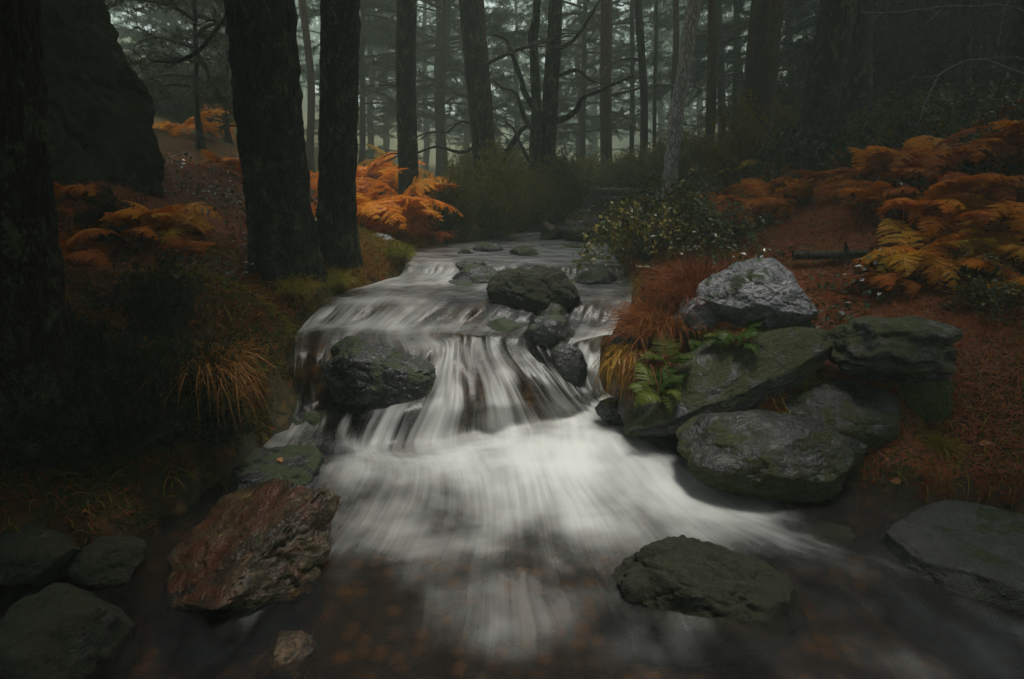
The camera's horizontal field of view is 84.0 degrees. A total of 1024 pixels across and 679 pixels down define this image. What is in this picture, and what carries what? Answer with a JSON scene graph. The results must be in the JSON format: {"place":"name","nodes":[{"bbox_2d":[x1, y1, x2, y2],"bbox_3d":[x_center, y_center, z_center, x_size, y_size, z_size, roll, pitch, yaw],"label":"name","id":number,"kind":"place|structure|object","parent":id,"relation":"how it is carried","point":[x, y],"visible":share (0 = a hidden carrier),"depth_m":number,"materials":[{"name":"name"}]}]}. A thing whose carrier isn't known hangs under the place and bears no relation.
{"place":"outdoors","nodes":[
{"label":"outdoors","id":0,"kind":"place"},
{"bbox_2d":[0,220,1023,678],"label":"stream water","id":1,"kind":"structure","parent":0,"point":[508,502],"depth_m":2.45,"materials":[{"name":"liquid"}]},
{"bbox_2d":[0,524,82,585],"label":"boulder","id":2,"kind":"object","parent":1,"relation":"in","point":[39,554],"visible":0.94,"depth_m":2.16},
{"bbox_2d":[0,583,134,678],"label":"boulder","id":3,"kind":"object","parent":1,"relation":"in","point":[60,631],"visible":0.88,"depth_m":1.82,"materials":[{"name":"stone"}]},
{"bbox_2d":[68,535,147,588],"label":"boulder","id":4,"kind":"object","parent":1,"relation":"in","point":[102,562],"visible":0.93,"depth_m":2.24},
{"bbox_2d":[166,478,339,610],"bbox_3d":[-1.106,0.933,2.385,0.730,0.473,0.675,-10,11,21],"label":"boulder","id":5,"kind":"object","parent":1,"relation":"in","point":[264,543],"visible":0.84,"depth_m":2.27,"materials":[{"name":"stone"}]},
{"bbox_2d":[320,342,435,407],"bbox_3d":[-0.859,0.261,3.693,0.771,0.442,0.453,6,15,-2],"label":"boulder","id":6,"kind":"object","parent":1,"relation":"in","point":[360,374],"visible":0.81,"depth_m":3.52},
{"bbox_2d":[486,265,580,311],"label":"boulder","id":7,"kind":"object","parent":1,"relation":"in","point":[537,288],"visible":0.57,"depth_m":4.26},
{"bbox_2d":[522,314,575,346],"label":"stone","id":8,"kind":"object","parent":1,"relation":"in","point":[550,330],"visible":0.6,"depth_m":3.81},
{"bbox_2d":[611,535,793,623],"bbox_3d":[0.757,1.059,2.282,0.804,0.454,0.546,6,15,-2],"label":"boulder","id":9,"kind":"object","parent":1,"relation":"in","point":[686,576],"visible":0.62,"depth_m":2.14,"materials":[{"name":"stone"}]},
{"bbox_2d":[616,320,833,437],"bbox_3d":[1.258,0.227,3.385,1.339,0.382,0.544,-24,14,6],"label":"boulder","id":10,"kind":"object","parent":1,"relation":"in","point":[730,380],"visible":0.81,"depth_m":3.21,"materials":[{"name":"grey stone"}]},
{"bbox_2d":[627,359,687,413],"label":"green fern","id":11,"kind":"object","parent":10,"relation":"on","point":[640,389],"visible":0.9,"depth_m":3.22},
{"bbox_2d":[639,332,694,391],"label":"green fern","id":12,"kind":"object","parent":10,"relation":"on","point":[678,357],"visible":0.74,"depth_m":3.37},
{"bbox_2d":[0,31,1023,585],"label":"ground","id":13,"kind":"structure","parent":0,"point":[282,409],"depth_m":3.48,"materials":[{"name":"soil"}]},
{"bbox_2d":[0,0,93,448],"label":"pine tree","id":14,"kind":"object","parent":13,"relation":"on","point":[35,326],"visible":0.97,"depth_m":2.20,"materials":[{"name":"brown plant"}]},
{"bbox_2d":[58,229,117,266],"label":"bracken fern","id":15,"kind":"object","parent":13,"relation":"on","point":[84,250],"visible":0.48,"depth_m":4.17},
{"bbox_2d":[54,181,124,218],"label":"bracken fern","id":16,"kind":"object","parent":13,"relation":"on","point":[60,189],"visible":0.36,"depth_m":4.35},
{"bbox_2d":[40,0,165,195],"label":"cliff rock","id":17,"kind":"object","parent":13,"relation":"on","point":[100,114],"visible":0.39,"depth_m":5.05,"materials":[{"name":"stone"}]},
{"bbox_2d":[57,174,155,242],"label":"feathery shrub","id":18,"kind":"object","parent":13,"relation":"on","point":[109,206],"visible":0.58,"depth_m":4.48,"materials":[{"name":"green plant"}]},
{"bbox_2d":[64,289,153,371],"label":"feathery shrub","id":19,"kind":"object","parent":13,"relation":"on","point":[80,331],"visible":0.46,"depth_m":2.70,"materials":[{"name":"green plant"}]},
{"bbox_2d":[60,204,209,260],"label":"bracken fern","id":20,"kind":"object","parent":13,"relation":"on","point":[119,218],"visible":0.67,"depth_m":4.50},
{"bbox_2d":[66,244,211,339],"bbox_3d":[-2.063,-0.233,3.221,0.710,0.632,0.661,0,15,0],"label":"feathery shrub","id":21,"kind":"object","parent":13,"relation":"on","point":[147,302],"visible":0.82,"depth_m":3.13,"materials":[{"name":"green plant"}]},
{"bbox_2d":[105,0,224,81],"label":"pine tree","id":22,"kind":"object","parent":13,"relation":"on","point":[153,23],"visible":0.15,"depth_m":14.74,"materials":[{"name":"green plant"}]},
{"bbox_2d":[104,0,234,149],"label":"young pine","id":23,"kind":"object","parent":13,"relation":"on","point":[203,86],"visible":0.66,"depth_m":8.02,"materials":[{"name":"green plant"}]},
{"bbox_2d":[123,200,220,250],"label":"bracken fern","id":24,"kind":"object","parent":13,"relation":"on","point":[190,218],"visible":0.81,"depth_m":4.63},
{"bbox_2d":[121,39,231,118],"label":"evergreen bush","id":25,"kind":"object","parent":13,"relation":"on","point":[174,107],"visible":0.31,"depth_m":10.79,"materials":[{"name":"green plant"}]},
{"bbox_2d":[124,324,250,404],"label":"feathery shrub","id":26,"kind":"object","parent":13,"relation":"on","point":[204,350],"visible":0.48,"depth_m":2.80,"materials":[{"name":"green plant"}]},
{"bbox_2d":[0,226,379,546],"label":"moss","id":27,"kind":"object","parent":13,"relation":"on","point":[108,275],"visible":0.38,"depth_m":3.44,"materials":[{"name":"plant"}]},
{"bbox_2d":[145,0,235,145],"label":"young pine","id":28,"kind":"object","parent":13,"relation":"on","point":[227,138],"visible":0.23,"depth_m":9.92,"materials":[{"name":"green plant"}]},
{"bbox_2d":[134,334,294,436],"bbox_3d":[-1.506,0.207,2.934,0.806,0.440,0.795,0,15,0],"label":"grass tuft","id":29,"kind":"object","parent":13,"relation":"on","point":[236,367],"visible":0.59,"depth_m":2.81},
{"bbox_2d":[180,391,261,449],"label":"feathery shrub","id":30,"kind":"object","parent":13,"relation":"on","point":[217,441],"visible":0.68,"depth_m":2.92,"materials":[{"name":"green plant"}]},
{"bbox_2d":[223,0,328,292],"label":"pine tree","id":31,"kind":"object","parent":13,"relation":"on","point":[264,61],"visible":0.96,"depth_m":3.94,"materials":[{"name":"brown plant"}]},
{"bbox_2d":[231,445,324,491],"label":"boulder","id":32,"kind":"object","parent":13,"relation":"on","point":[301,465],"visible":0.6,"depth_m":3.06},
{"bbox_2d":[273,630,313,664],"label":"boulder","id":33,"kind":"object","parent":13,"relation":"on","point":[292,645],"visible":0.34,"depth_m":1.93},
{"bbox_2d":[296,0,314,171],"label":"pine tree","id":34,"kind":"object","parent":13,"relation":"on","point":[302,7],"visible":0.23,"depth_m":11.99,"materials":[{"name":"brown plant"}]},
{"bbox_2d":[316,0,363,268],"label":"pine tree","id":35,"kind":"object","parent":13,"relation":"on","point":[336,208],"visible":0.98,"depth_m":4.50,"materials":[{"name":"brown plant"}]},
{"bbox_2d":[304,0,426,166],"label":"pine tree","id":36,"kind":"object","parent":13,"relation":"on","point":[371,131],"visible":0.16,"depth_m":20.58,"materials":[{"name":"green plant"}]},
{"bbox_2d":[296,0,463,165],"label":"pine tree","id":37,"kind":"object","parent":13,"relation":"on","point":[313,13],"visible":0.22,"depth_m":15.32,"materials":[{"name":"green plant"}]},
{"bbox_2d":[309,168,463,228],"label":"bracken fern","id":38,"kind":"object","parent":13,"relation":"on","point":[382,204],"visible":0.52,"depth_m":6.14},
{"bbox_2d":[362,0,422,219],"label":"pine tree","id":39,"kind":"object","parent":13,"relation":"on","point":[405,86],"visible":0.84,"depth_m":7.53,"materials":[{"name":"brown plant"}]},
{"bbox_2d":[357,173,464,232],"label":"bracken fern","id":40,"kind":"object","parent":13,"relation":"on","point":[409,190],"visible":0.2,"depth_m":6.70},
{"bbox_2d":[360,0,467,170],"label":"pine tree","id":41,"kind":"object","parent":13,"relation":"on","point":[427,139],"visible":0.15,"depth_m":24.56,"materials":[{"name":"green plant"}]},
{"bbox_2d":[360,0,530,177],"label":"pine tree","id":42,"kind":"object","parent":13,"relation":"on","point":[497,51],"visible":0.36,"depth_m":16.39,"materials":[{"name":"green plant"}]},
{"bbox_2d":[412,152,484,242],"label":"broom bush","id":43,"kind":"object","parent":13,"relation":"on","point":[461,198],"visible":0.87,"depth_m":6.88,"materials":[{"name":"green plant"}]},
{"bbox_2d":[358,0,567,176],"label":"pine tree","id":44,"kind":"object","parent":13,"relation":"on","point":[438,83],"visible":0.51,"depth_m":13.79,"materials":[{"name":"green plant"}]},
{"bbox_2d":[109,0,817,159],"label":"woods","id":45,"kind":"object","parent":13,"relation":"on","point":[430,67],"visible":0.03,"depth_m":49.71,"materials":[{"name":"plant"}]},
{"bbox_2d":[377,0,580,212],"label":"pine tree","id":46,"kind":"object","parent":13,"relation":"on","point":[475,65],"visible":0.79,"depth_m":8.14,"materials":[{"name":"brown plant"}]},
{"bbox_2d":[465,136,550,238],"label":"broom bush","id":47,"kind":"object","parent":13,"relation":"on","point":[504,199],"visible":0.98,"depth_m":7.08,"materials":[{"name":"green plant"}]},
{"bbox_2d":[463,0,561,160],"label":"pine tree","id":48,"kind":"object","parent":13,"relation":"on","point":[517,21],"visible":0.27,"depth_m":21.66,"materials":[{"name":"green plant"}]},
{"bbox_2d":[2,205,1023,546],"bbox_3d":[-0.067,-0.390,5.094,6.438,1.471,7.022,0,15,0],"label":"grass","id":49,"kind":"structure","parent":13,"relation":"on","point":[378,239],"depth_m":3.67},
{"bbox_2d":[58,73,1023,331],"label":"ground cover","id":50,"kind":"object","parent":13,"relation":"on","point":[682,247],"visible":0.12,"depth_m":4.72,"materials":[{"name":"brown plant"}]},
{"bbox_2d":[514,149,569,231],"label":"broom bush","id":51,"kind":"object","parent":13,"relation":"on","point":[538,217],"visible":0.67,"depth_m":8.04,"materials":[{"name":"green plant"}]},
{"bbox_2d":[533,145,593,223],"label":"broom bush","id":52,"kind":"object","parent":13,"relation":"on","point":[571,193],"visible":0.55,"depth_m":8.46,"materials":[{"name":"green plant"}]},
{"bbox_2d":[493,0,634,179],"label":"crooked tree","id":53,"kind":"object","parent":13,"relation":"on","point":[545,120],"visible":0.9,"depth_m":8.68,"materials":[{"name":"brown wood"}]},
{"bbox_2d":[550,341,586,386],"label":"stone","id":54,"kind":"object","parent":13,"relation":"on","point":[568,361],"visible":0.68,"depth_m":3.75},
{"bbox_2d":[506,0,653,159],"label":"pine tree","id":55,"kind":"object","parent":13,"relation":"on","point":[592,121],"visible":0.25,"depth_m":21.63,"materials":[{"name":"green plant"}]},
{"bbox_2d":[491,0,671,161],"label":"pine tree","id":56,"kind":"object","parent":13,"relation":"on","point":[563,105],"visible":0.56,"depth_m":17.12,"materials":[{"name":"green plant"}]},
{"bbox_2d":[557,0,652,162],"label":"pine tree","id":57,"kind":"object","parent":13,"relation":"on","point":[594,112],"visible":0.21,"depth_m":31.00,"materials":[{"name":"green plant"}]},
{"bbox_2d":[578,148,646,187],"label":"broom bush","id":58,"kind":"object","parent":13,"relation":"on","point":[614,178],"visible":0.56,"depth_m":11.84,"materials":[{"name":"green plant"}]},
{"bbox_2d":[580,0,653,166],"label":"pine tree","id":59,"kind":"object","parent":13,"relation":"on","point":[643,83],"visible":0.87,"depth_m":11.39,"materials":[{"name":"brown plant"}]},
{"bbox_2d":[585,341,655,405],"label":"grass tuft","id":60,"kind":"object","parent":13,"relation":"on","point":[616,362],"visible":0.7,"depth_m":3.48,"materials":[{"name":"yellow plant"}]},
{"bbox_2d":[564,0,705,187],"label":"pine tree","id":61,"kind":"object","parent":13,"relation":"on","point":[606,96],"visible":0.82,"depth_m":12.37,"materials":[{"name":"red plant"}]},
{"bbox_2d":[573,191,717,278],"bbox_3d":[1.222,-0.954,5.088,1.336,0.731,1.295,0,15,0],"label":"bramble bush","id":62,"kind":"object","parent":13,"relation":"on","point":[643,253],"visible":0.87,"depth_m":4.98,"materials":[{"name":"green plant"}]},
{"bbox_2d":[585,295,711,371],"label":"grass tuft","id":63,"kind":"object","parent":13,"relation":"on","point":[647,327],"visible":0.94,"depth_m":3.58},
{"bbox_2d":[599,0,706,147],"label":"pine tree","id":64,"kind":"object","parent":13,"relation":"on","point":[661,109],"visible":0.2,"depth_m":29.49,"materials":[{"name":"green plant"}]},
{"bbox_2d":[610,138,701,187],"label":"broom bush","id":65,"kind":"object","parent":13,"relation":"on","point":[645,169],"visible":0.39,"depth_m":11.28,"materials":[{"name":"green plant"}]},
{"bbox_2d":[593,164,727,245],"bbox_3d":[1.633,-1.358,5.653,1.382,0.734,1.471,-12,19,-37],"label":"bramble bush","id":66,"kind":"object","parent":13,"relation":"on","point":[681,187],"visible":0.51,"depth_m":5.58,"materials":[{"name":"green plant"}]},
{"bbox_2d":[661,0,701,206],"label":"leaning tree","id":67,"kind":"object","parent":13,"relation":"on","point":[674,134],"visible":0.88,"depth_m":6.91,"materials":[{"name":"grey plant"}]},
{"bbox_2d":[636,252,735,321],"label":"grass tuft","id":68,"kind":"object","parent":13,"relation":"on","point":[688,271],"visible":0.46,"depth_m":3.88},
{"bbox_2d":[648,115,728,191],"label":"broom bush","id":69,"kind":"object","parent":13,"relation":"on","point":[688,153],"visible":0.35,"depth_m":10.66,"materials":[{"name":"green plant"}]},
{"bbox_2d":[671,298,718,331],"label":"stone","id":70,"kind":"object","parent":13,"relation":"on","point":[707,314],"visible":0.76,"depth_m":3.56,"materials":[{"name":"stone"}]},
{"bbox_2d":[594,0,820,144],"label":"pine tree","id":71,"kind":"object","parent":13,"relation":"on","point":[808,7],"visible":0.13,"depth_m":17.90,"materials":[{"name":"green plant"}]},
{"bbox_2d":[651,192,772,257],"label":"bramble bush","id":72,"kind":"object","parent":13,"relation":"on","point":[727,222],"visible":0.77,"depth_m":4.97,"materials":[{"name":"green plant"}]},
{"bbox_2d":[612,0,820,102],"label":"pine tree","id":73,"kind":"object","parent":13,"relation":"on","point":[701,29],"visible":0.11,"depth_m":20.43,"materials":[{"name":"green plant"}]},
{"bbox_2d":[699,318,768,357],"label":"green fern","id":74,"kind":"object","parent":13,"relation":"on","point":[720,338],"visible":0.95,"depth_m":3.28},
{"bbox_2d":[676,0,793,183],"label":"pine tree","id":75,"kind":"object","parent":13,"relation":"on","point":[711,77],"visible":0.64,"depth_m":10.46,"materials":[{"name":"red plant"}]},
{"bbox_2d":[692,87,788,191],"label":"broom bush","id":76,"kind":"object","parent":13,"relation":"on","point":[734,148],"visible":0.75,"depth_m":6.70,"materials":[{"name":"green plant"}]},
{"bbox_2d":[695,258,819,327],"bbox_3d":[1.529,-0.252,3.498,0.744,0.464,0.494,0,15,0],"label":"boulder","id":77,"kind":"object","parent":13,"relation":"on","point":[771,291],"visible":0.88,"depth_m":3.39,"materials":[{"name":"stone"}]},
{"bbox_2d":[742,0,784,178],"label":"pine tree","id":78,"kind":"object","parent":13,"relation":"on","point":[762,70],"visible":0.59,"depth_m":7.42,"materials":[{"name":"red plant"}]},
{"bbox_2d":[708,178,823,221],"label":"bracken fern","id":79,"kind":"object","parent":13,"relation":"on","point":[756,190],"visible":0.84,"depth_m":5.51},
{"bbox_2d":[675,409,866,501],"bbox_3d":[1.361,0.593,3.011,0.966,0.411,0.690,-3,15,1],"label":"boulder","id":80,"kind":"object","parent":13,"relation":"on","point":[769,455],"visible":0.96,"depth_m":2.80,"materials":[{"name":"stone"}]},
{"bbox_2d":[661,0,892,121],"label":"pine tree","id":81,"kind":"object","parent":13,"relation":"on","point":[735,27],"visible":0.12,"depth_m":13.91,"materials":[{"name":"green plant"}]},
{"bbox_2d":[698,38,881,138],"bbox_3d":[4.962,-4.336,10.462,3.021,2.128,3.444,0,15,0],"label":"evergreen bush","id":82,"kind":"object","parent":13,"relation":"on","point":[798,90],"visible":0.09,"depth_m":9.94,"materials":[{"name":"green plant"}]},
{"bbox_2d":[692,0,897,97],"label":"pine tree","id":83,"kind":"object","parent":13,"relation":"on","point":[722,57],"visible":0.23,"depth_m":13.99,"materials":[{"name":"green plant"}]},
{"bbox_2d":[735,107,876,190],"bbox_3d":[3.211,-2.039,6.155,1.428,0.872,1.297,0,15,0],"label":"bramble bush","id":84,"kind":"object","parent":13,"relation":"on","point":[789,155],"visible":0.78,"depth_m":6.04,"materials":[{"name":"green plant"}]},
{"bbox_2d":[790,0,857,173],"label":"pine tree","id":85,"kind":"object","parent":13,"relation":"on","point":[835,22],"visible":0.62,"depth_m":6.31,"materials":[{"name":"grey plant"}]},
{"bbox_2d":[730,0,945,125],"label":"pine tree","id":86,"kind":"object","parent":13,"relation":"on","point":[802,66],"visible":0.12,"depth_m":10.10,"materials":[{"name":"green plant"}]},
{"bbox_2d":[782,381,901,451],"bbox_3d":[1.817,0.434,3.209,0.704,0.389,0.564,0,15,0],"label":"boulder","id":87,"kind":"object","parent":13,"relation":"on","point":[869,416],"visible":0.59,"depth_m":3.04,"materials":[{"name":"stone"}]},
{"bbox_2d":[791,157,903,208],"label":"bracken fern","id":88,"kind":"object","parent":13,"relation":"on","point":[833,185],"visible":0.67,"depth_m":5.12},
{"bbox_2d":[811,145,942,201],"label":"bracken fern","id":89,"kind":"object","parent":13,"relation":"on","point":[885,173],"visible":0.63,"depth_m":5.02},
{"bbox_2d":[836,258,933,297],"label":"bracken fern","id":90,"kind":"object","parent":13,"relation":"on","point":[895,276],"visible":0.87,"depth_m":3.83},
{"bbox_2d":[844,180,929,211],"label":"bracken fern","id":91,"kind":"object","parent":13,"relation":"on","point":[893,193],"visible":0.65,"depth_m":4.50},
{"bbox_2d":[828,316,963,381],"bbox_3d":[2.111,0.053,3.161,0.654,0.356,0.485,-4,15,1],"label":"boulder","id":92,"kind":"object","parent":13,"relation":"on","point":[877,348],"visible":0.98,"depth_m":3.00,"materials":[{"name":"grey stone"}]},
{"bbox_2d":[820,92,978,163],"bbox_3d":[4.180,-2.350,6.415,1.502,0.734,1.629,0,15,0],"label":"bramble bush","id":93,"kind":"object","parent":13,"relation":"on","point":[868,132],"visible":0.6,"depth_m":6.24,"materials":[{"name":"green plant"}]},
{"bbox_2d":[833,175,983,221],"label":"bracken fern","id":94,"kind":"object","parent":13,"relation":"on","point":[936,200],"visible":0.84,"depth_m":4.28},
{"bbox_2d":[830,81,995,154],"bbox_3d":[5.057,-2.698,7.016,2.155,0.836,2.051,-6,16,-20],"label":"bramble bush","id":95,"kind":"object","parent":13,"relation":"on","point":[924,95],"visible":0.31,"depth_m":6.83,"materials":[{"name":"green plant"}]},
{"bbox_2d":[853,218,976,290],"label":"bracken fern","id":96,"kind":"object","parent":13,"relation":"on","point":[936,268],"visible":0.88,"depth_m":3.90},
{"bbox_2d":[893,379,955,423],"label":"boulder","id":97,"kind":"object","parent":13,"relation":"on","point":[933,397],"visible":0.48,"depth_m":3.10,"materials":[{"name":"stone"}]},
{"bbox_2d":[857,126,994,178],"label":"bracken fern","id":98,"kind":"object","parent":13,"relation":"on","point":[903,153],"visible":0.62,"depth_m":4.73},
{"bbox_2d":[883,231,1010,280],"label":"bracken fern","id":99,"kind":"object","parent":13,"relation":"on","point":[974,261],"visible":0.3,"depth_m":3.90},
{"bbox_2d":[894,193,1000,242],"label":"bracken fern","id":100,"kind":"object","parent":13,"relation":"on","point":[965,201],"visible":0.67,"depth_m":4.12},
{"bbox_2d":[877,500,1023,614],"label":"boulder","id":101,"kind":"object","parent":13,"relation":"on","point":[970,550],"visible":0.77,"depth_m":2.34,"materials":[{"name":"stone"}]},
{"bbox_2d":[895,168,1023,209],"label":"bracken fern","id":102,"kind":"object","parent":13,"relation":"on","point":[982,186],"visible":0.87,"depth_m":4.15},
{"bbox_2d":[901,135,1022,177],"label":"bracken fern","id":103,"kind":"object","parent":13,"relation":"on","point":[922,142],"visible":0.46,"depth_m":4.84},
{"bbox_2d":[901,65,1023,143],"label":"bramble bush","id":104,"kind":"object","parent":13,"relation":"on","point":[988,96],"visible":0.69,"depth_m":6.11,"materials":[{"name":"green plant"}]},
{"bbox_2d":[914,244,1023,285],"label":"bramble bush","id":105,"kind":"object","parent":13,"relation":"on","point":[968,251],"visible":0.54,"depth_m":3.82,"materials":[{"name":"green plant"}]},
{"bbox_2d":[917,210,1023,245],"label":"bracken fern","id":106,"kind":"object","parent":13,"relation":"on","point":[995,227],"visible":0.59,"depth_m":4.02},
{"bbox_2d":[925,120,1023,177],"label":"bracken fern","id":107,"kind":"object","parent":13,"relation":"on","point":[1015,146],"visible":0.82,"depth_m":4.46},
{"bbox_2d":[928,229,1023,264],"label":"bracken fern","id":108,"kind":"object","parent":13,"relation":"on","point":[1008,247],"visible":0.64,"depth_m":3.95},
{"bbox_2d":[942,271,1023,322],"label":"bramble bush","id":109,"kind":"object","parent":13,"relation":"on","point":[1014,290],"visible":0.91,"depth_m":3.56,"materials":[{"name":"green plant"}]},
{"bbox_2d":[974,200,1023,238],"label":"bracken fern","id":110,"kind":"object","parent":13,"relation":"on","point":[1003,208],"visible":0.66,"depth_m":3.94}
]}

